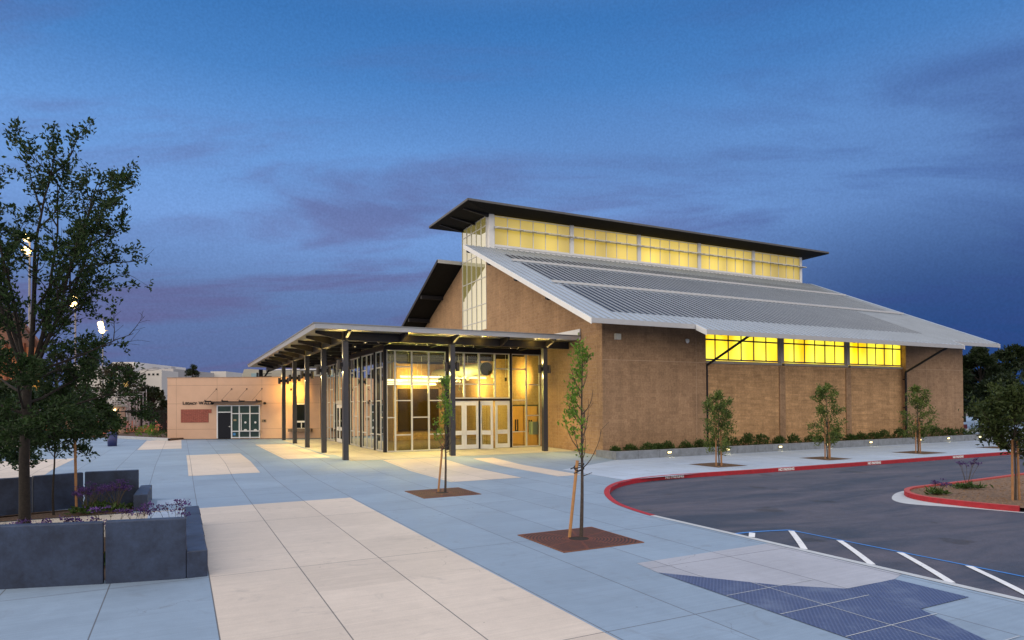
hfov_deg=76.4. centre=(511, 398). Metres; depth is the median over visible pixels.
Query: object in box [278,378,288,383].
column lamp
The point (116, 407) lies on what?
fence pier
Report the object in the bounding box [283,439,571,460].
porch paving
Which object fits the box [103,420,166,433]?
track ground
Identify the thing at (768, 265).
clerestory window
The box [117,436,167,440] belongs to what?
bed kerb
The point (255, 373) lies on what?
cream hall
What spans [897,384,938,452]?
young evergreen
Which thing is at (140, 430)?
shrub
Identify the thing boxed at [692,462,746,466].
tree pit
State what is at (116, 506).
flowering plant
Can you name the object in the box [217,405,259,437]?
window frame
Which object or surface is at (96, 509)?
flowering plant
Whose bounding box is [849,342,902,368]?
window
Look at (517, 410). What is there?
wooden door
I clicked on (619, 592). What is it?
plaza
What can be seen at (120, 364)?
tree
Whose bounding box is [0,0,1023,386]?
sky
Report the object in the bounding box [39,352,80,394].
tree
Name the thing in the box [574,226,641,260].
clerestory window
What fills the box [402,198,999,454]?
gymnasium
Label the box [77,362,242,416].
hospital building
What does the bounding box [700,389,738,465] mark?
young evergreen
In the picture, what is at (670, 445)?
shrub
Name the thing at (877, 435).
shrub
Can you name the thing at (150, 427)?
shrub
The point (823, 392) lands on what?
young evergreen
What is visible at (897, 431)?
shrub
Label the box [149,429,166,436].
shrub
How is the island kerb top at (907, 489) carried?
on the island kerb at (967, 504)
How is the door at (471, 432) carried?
in the glass lobby
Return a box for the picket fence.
[125,409,163,432]
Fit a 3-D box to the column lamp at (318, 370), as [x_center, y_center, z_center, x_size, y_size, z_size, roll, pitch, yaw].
[-10.503,-1.540,36.310,0.820,0.460,0.197,0,-1,-27]
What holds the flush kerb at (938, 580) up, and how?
on the drive
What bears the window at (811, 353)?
in the gymnasium
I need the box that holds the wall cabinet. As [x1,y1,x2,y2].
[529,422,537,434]
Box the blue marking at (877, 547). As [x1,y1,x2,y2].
[736,530,1023,576]
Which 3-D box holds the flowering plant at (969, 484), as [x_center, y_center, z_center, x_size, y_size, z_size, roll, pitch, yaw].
[14.958,2.465,21.330,1.088,1.040,0.988,-1,-1,16]
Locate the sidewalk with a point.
(625, 469)
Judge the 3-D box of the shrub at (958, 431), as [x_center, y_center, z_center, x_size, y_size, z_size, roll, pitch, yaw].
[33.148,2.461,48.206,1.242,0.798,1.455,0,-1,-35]
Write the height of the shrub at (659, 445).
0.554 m
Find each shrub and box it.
[124,425,143,433]
[135,424,150,435]
[144,424,161,436]
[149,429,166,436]
[609,444,622,450]
[623,443,639,450]
[639,442,656,449]
[654,442,665,449]
[663,440,674,448]
[677,439,694,447]
[692,438,705,447]
[722,436,741,445]
[737,432,758,444]
[753,433,770,444]
[771,435,785,443]
[785,433,801,442]
[803,434,819,441]
[842,433,860,440]
[851,430,868,439]
[867,431,883,438]
[878,428,892,438]
[891,427,907,437]
[927,426,943,435]
[939,427,956,435]
[948,426,971,434]
[966,426,982,434]
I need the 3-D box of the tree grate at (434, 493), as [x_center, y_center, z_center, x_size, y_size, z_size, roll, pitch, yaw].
[-2.240,3.029,20.892,1.900,0.014,1.900,0,-1,-27]
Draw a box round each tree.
[0,115,160,523]
[0,376,126,514]
[0,383,59,470]
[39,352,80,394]
[94,361,142,410]
[125,382,155,425]
[140,385,165,427]
[154,399,166,431]
[184,364,199,376]
[433,375,455,491]
[557,333,607,536]
[963,346,1011,426]
[965,371,1022,421]
[983,343,1023,382]
[1009,364,1023,380]
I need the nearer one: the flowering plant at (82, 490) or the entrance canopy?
the flowering plant at (82, 490)
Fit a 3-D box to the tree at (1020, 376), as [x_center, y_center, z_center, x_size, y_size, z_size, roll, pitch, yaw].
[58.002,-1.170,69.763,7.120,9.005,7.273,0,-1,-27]
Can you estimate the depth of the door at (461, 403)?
38.18 m
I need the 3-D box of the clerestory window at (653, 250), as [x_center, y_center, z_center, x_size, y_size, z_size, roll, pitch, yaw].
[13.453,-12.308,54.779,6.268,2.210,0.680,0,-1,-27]
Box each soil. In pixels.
[0,505,132,578]
[90,433,183,440]
[910,475,1023,507]
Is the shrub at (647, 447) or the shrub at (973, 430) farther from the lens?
the shrub at (973, 430)
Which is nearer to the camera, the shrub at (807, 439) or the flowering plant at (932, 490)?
the flowering plant at (932, 490)
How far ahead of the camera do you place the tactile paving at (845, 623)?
8.97 m
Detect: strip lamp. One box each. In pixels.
[387,353,435,384]
[387,357,460,381]
[400,376,485,378]
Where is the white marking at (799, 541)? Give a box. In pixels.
[749,530,1023,594]
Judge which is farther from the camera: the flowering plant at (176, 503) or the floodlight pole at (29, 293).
the floodlight pole at (29, 293)
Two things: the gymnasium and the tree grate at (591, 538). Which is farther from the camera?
the gymnasium
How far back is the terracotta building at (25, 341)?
54.04 m
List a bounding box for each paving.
[0,440,617,639]
[148,499,184,517]
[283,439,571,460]
[638,543,900,588]
[662,573,985,639]
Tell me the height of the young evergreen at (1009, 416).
3.805 m
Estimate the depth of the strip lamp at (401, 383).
40.09 m
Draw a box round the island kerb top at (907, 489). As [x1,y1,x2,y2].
[904,473,1023,505]
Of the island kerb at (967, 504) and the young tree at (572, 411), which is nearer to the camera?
the young tree at (572, 411)
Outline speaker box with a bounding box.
[614,333,620,339]
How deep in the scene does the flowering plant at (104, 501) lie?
17.88 m
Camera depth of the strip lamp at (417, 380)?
42.43 m
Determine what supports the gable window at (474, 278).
in the gymnasium
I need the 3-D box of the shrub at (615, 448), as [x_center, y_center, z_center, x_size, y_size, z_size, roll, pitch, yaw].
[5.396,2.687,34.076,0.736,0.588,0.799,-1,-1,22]
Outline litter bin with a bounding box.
[107,432,117,445]
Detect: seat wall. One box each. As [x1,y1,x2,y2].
[0,469,151,515]
[0,506,207,588]
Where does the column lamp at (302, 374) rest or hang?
attached to the entrance canopy
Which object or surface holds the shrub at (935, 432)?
in the planter wall at (660, 453)
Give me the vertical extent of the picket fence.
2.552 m
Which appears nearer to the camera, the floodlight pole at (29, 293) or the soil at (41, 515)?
the soil at (41, 515)
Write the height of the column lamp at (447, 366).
0.460 m
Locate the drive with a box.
[610,455,1023,598]
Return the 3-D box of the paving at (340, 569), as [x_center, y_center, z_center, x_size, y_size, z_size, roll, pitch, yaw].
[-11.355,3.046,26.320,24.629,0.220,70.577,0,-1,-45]
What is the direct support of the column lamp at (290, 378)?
attached to the entrance canopy
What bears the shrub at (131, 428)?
on the bed soil at (142, 435)
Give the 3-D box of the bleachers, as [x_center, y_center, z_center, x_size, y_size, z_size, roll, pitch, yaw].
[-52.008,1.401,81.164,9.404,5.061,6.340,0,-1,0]
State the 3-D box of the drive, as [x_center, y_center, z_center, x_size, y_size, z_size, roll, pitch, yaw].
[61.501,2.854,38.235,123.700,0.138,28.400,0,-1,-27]
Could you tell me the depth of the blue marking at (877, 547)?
13.03 m
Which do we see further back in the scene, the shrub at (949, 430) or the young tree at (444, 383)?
the shrub at (949, 430)
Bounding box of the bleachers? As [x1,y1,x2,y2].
[74,389,146,428]
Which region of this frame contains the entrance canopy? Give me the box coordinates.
[247,322,580,459]
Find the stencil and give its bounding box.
[665,475,683,478]
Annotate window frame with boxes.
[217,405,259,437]
[297,403,304,427]
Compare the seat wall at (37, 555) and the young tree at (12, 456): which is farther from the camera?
the young tree at (12, 456)
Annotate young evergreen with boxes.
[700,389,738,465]
[806,383,849,458]
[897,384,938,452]
[958,378,1023,499]
[985,389,1013,447]
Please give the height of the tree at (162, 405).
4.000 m
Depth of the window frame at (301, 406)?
52.33 m
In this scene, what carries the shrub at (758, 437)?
in the planter wall at (660, 453)
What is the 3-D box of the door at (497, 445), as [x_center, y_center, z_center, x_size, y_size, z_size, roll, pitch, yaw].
[-0.576,1.573,39.391,0.970,2.820,0.050,0,-1,-27]
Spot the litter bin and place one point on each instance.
(112, 440)
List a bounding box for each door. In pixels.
[218,413,230,438]
[336,404,339,441]
[339,404,341,442]
[455,401,463,448]
[464,401,478,448]
[480,401,492,448]
[495,401,509,447]
[512,405,523,443]
[524,405,537,444]
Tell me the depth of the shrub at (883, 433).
44.16 m
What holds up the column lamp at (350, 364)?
attached to the entrance canopy
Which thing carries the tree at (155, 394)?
on the track ground
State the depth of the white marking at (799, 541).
11.41 m
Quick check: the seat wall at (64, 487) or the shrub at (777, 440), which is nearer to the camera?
the seat wall at (64, 487)
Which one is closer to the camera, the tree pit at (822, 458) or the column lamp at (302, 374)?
the tree pit at (822, 458)
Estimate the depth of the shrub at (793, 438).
39.48 m
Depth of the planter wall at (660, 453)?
37.83 m
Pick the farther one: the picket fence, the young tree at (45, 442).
the picket fence
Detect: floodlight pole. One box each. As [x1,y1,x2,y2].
[24,238,32,327]
[71,296,81,385]
[97,321,107,382]
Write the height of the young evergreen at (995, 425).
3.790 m
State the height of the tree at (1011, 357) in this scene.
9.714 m
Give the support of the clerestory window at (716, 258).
in the gymnasium
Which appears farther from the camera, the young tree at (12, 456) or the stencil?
the stencil
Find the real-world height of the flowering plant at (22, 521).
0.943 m
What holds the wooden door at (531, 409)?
in the gymnasium
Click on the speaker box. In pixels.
(617, 336)
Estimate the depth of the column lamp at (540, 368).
36.80 m
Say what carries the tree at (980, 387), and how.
on the plaza
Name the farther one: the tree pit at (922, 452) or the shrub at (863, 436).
the shrub at (863, 436)
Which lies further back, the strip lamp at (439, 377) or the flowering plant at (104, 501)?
the strip lamp at (439, 377)
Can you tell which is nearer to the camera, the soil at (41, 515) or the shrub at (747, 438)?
the soil at (41, 515)
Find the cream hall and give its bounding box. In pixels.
[242,369,320,376]
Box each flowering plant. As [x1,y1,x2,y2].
[5,519,31,523]
[38,515,83,522]
[64,481,110,514]
[75,484,121,509]
[84,505,132,564]
[95,479,133,511]
[121,501,160,518]
[147,498,190,516]
[924,478,951,494]
[949,457,993,488]
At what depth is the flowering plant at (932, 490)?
20.04 m
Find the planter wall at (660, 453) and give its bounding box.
[596,432,1022,459]
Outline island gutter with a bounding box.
[892,491,1023,512]
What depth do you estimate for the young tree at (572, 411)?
13.73 m
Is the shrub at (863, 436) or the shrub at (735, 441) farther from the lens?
the shrub at (863, 436)
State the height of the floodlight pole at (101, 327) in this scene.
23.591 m
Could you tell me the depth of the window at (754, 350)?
39.80 m
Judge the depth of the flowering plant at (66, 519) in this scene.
11.12 m
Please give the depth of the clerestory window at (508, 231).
48.99 m
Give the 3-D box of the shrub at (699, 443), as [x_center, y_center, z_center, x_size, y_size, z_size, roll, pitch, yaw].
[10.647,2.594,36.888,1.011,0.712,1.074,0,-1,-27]
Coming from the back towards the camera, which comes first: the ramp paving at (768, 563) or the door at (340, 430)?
the door at (340, 430)
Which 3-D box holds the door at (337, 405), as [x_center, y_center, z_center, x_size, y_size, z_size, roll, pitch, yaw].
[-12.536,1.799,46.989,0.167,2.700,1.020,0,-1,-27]
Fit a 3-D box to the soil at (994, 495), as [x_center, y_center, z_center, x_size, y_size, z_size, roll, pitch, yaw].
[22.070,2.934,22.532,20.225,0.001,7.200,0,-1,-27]
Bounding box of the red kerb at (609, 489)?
[604,452,1010,514]
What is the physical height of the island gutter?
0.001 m
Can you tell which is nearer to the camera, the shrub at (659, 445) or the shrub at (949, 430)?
the shrub at (659, 445)
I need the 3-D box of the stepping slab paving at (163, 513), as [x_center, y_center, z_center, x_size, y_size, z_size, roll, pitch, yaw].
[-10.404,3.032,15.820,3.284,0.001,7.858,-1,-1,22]
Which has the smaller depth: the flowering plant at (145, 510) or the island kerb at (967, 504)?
the flowering plant at (145, 510)
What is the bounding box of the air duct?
[431,362,492,380]
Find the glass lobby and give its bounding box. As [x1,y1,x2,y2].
[326,344,540,452]
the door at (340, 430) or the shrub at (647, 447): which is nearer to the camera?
the shrub at (647, 447)
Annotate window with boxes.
[462,217,486,329]
[494,215,573,253]
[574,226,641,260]
[641,236,702,268]
[701,244,756,274]
[706,334,781,365]
[755,252,806,279]
[783,339,848,367]
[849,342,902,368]
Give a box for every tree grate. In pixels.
[405,487,479,498]
[518,527,643,552]
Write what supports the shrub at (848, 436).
in the planter wall at (660, 453)
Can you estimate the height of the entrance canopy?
6.940 m
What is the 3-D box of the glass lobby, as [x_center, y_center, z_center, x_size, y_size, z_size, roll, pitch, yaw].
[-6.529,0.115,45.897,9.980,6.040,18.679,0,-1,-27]
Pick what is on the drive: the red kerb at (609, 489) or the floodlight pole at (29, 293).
the red kerb at (609, 489)
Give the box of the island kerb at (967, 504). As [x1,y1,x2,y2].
[904,491,1019,511]
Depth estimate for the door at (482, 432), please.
38.40 m
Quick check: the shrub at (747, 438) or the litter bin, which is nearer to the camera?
the shrub at (747, 438)
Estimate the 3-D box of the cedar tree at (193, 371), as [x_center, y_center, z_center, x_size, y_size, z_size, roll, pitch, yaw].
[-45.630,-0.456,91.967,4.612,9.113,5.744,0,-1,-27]
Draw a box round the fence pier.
[113,405,127,432]
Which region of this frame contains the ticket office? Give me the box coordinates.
[167,376,320,439]
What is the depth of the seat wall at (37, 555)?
10.36 m
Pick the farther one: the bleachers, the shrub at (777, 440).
the bleachers
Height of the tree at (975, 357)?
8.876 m
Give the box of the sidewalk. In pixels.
[564,439,1023,479]
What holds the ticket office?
on the plaza
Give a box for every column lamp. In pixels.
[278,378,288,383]
[288,375,300,380]
[300,371,313,378]
[316,366,330,374]
[337,360,353,369]
[445,362,458,370]
[538,365,550,372]
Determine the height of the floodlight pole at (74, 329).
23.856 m
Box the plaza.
[0,416,1023,639]
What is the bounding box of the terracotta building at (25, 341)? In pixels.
[0,310,38,438]
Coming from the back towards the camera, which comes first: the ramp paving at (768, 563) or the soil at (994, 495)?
the soil at (994, 495)
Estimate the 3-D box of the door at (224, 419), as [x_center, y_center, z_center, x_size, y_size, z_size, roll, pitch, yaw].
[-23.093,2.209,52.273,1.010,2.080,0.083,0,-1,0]
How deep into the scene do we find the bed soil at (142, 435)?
57.10 m
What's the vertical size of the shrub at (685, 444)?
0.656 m
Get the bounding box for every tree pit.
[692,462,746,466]
[805,456,848,459]
[896,451,942,453]
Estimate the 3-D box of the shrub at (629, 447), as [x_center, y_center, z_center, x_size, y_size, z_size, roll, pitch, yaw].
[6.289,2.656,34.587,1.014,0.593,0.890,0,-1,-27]
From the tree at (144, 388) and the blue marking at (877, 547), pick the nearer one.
the blue marking at (877, 547)
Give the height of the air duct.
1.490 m
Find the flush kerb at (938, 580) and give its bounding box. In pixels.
[651,515,1023,601]

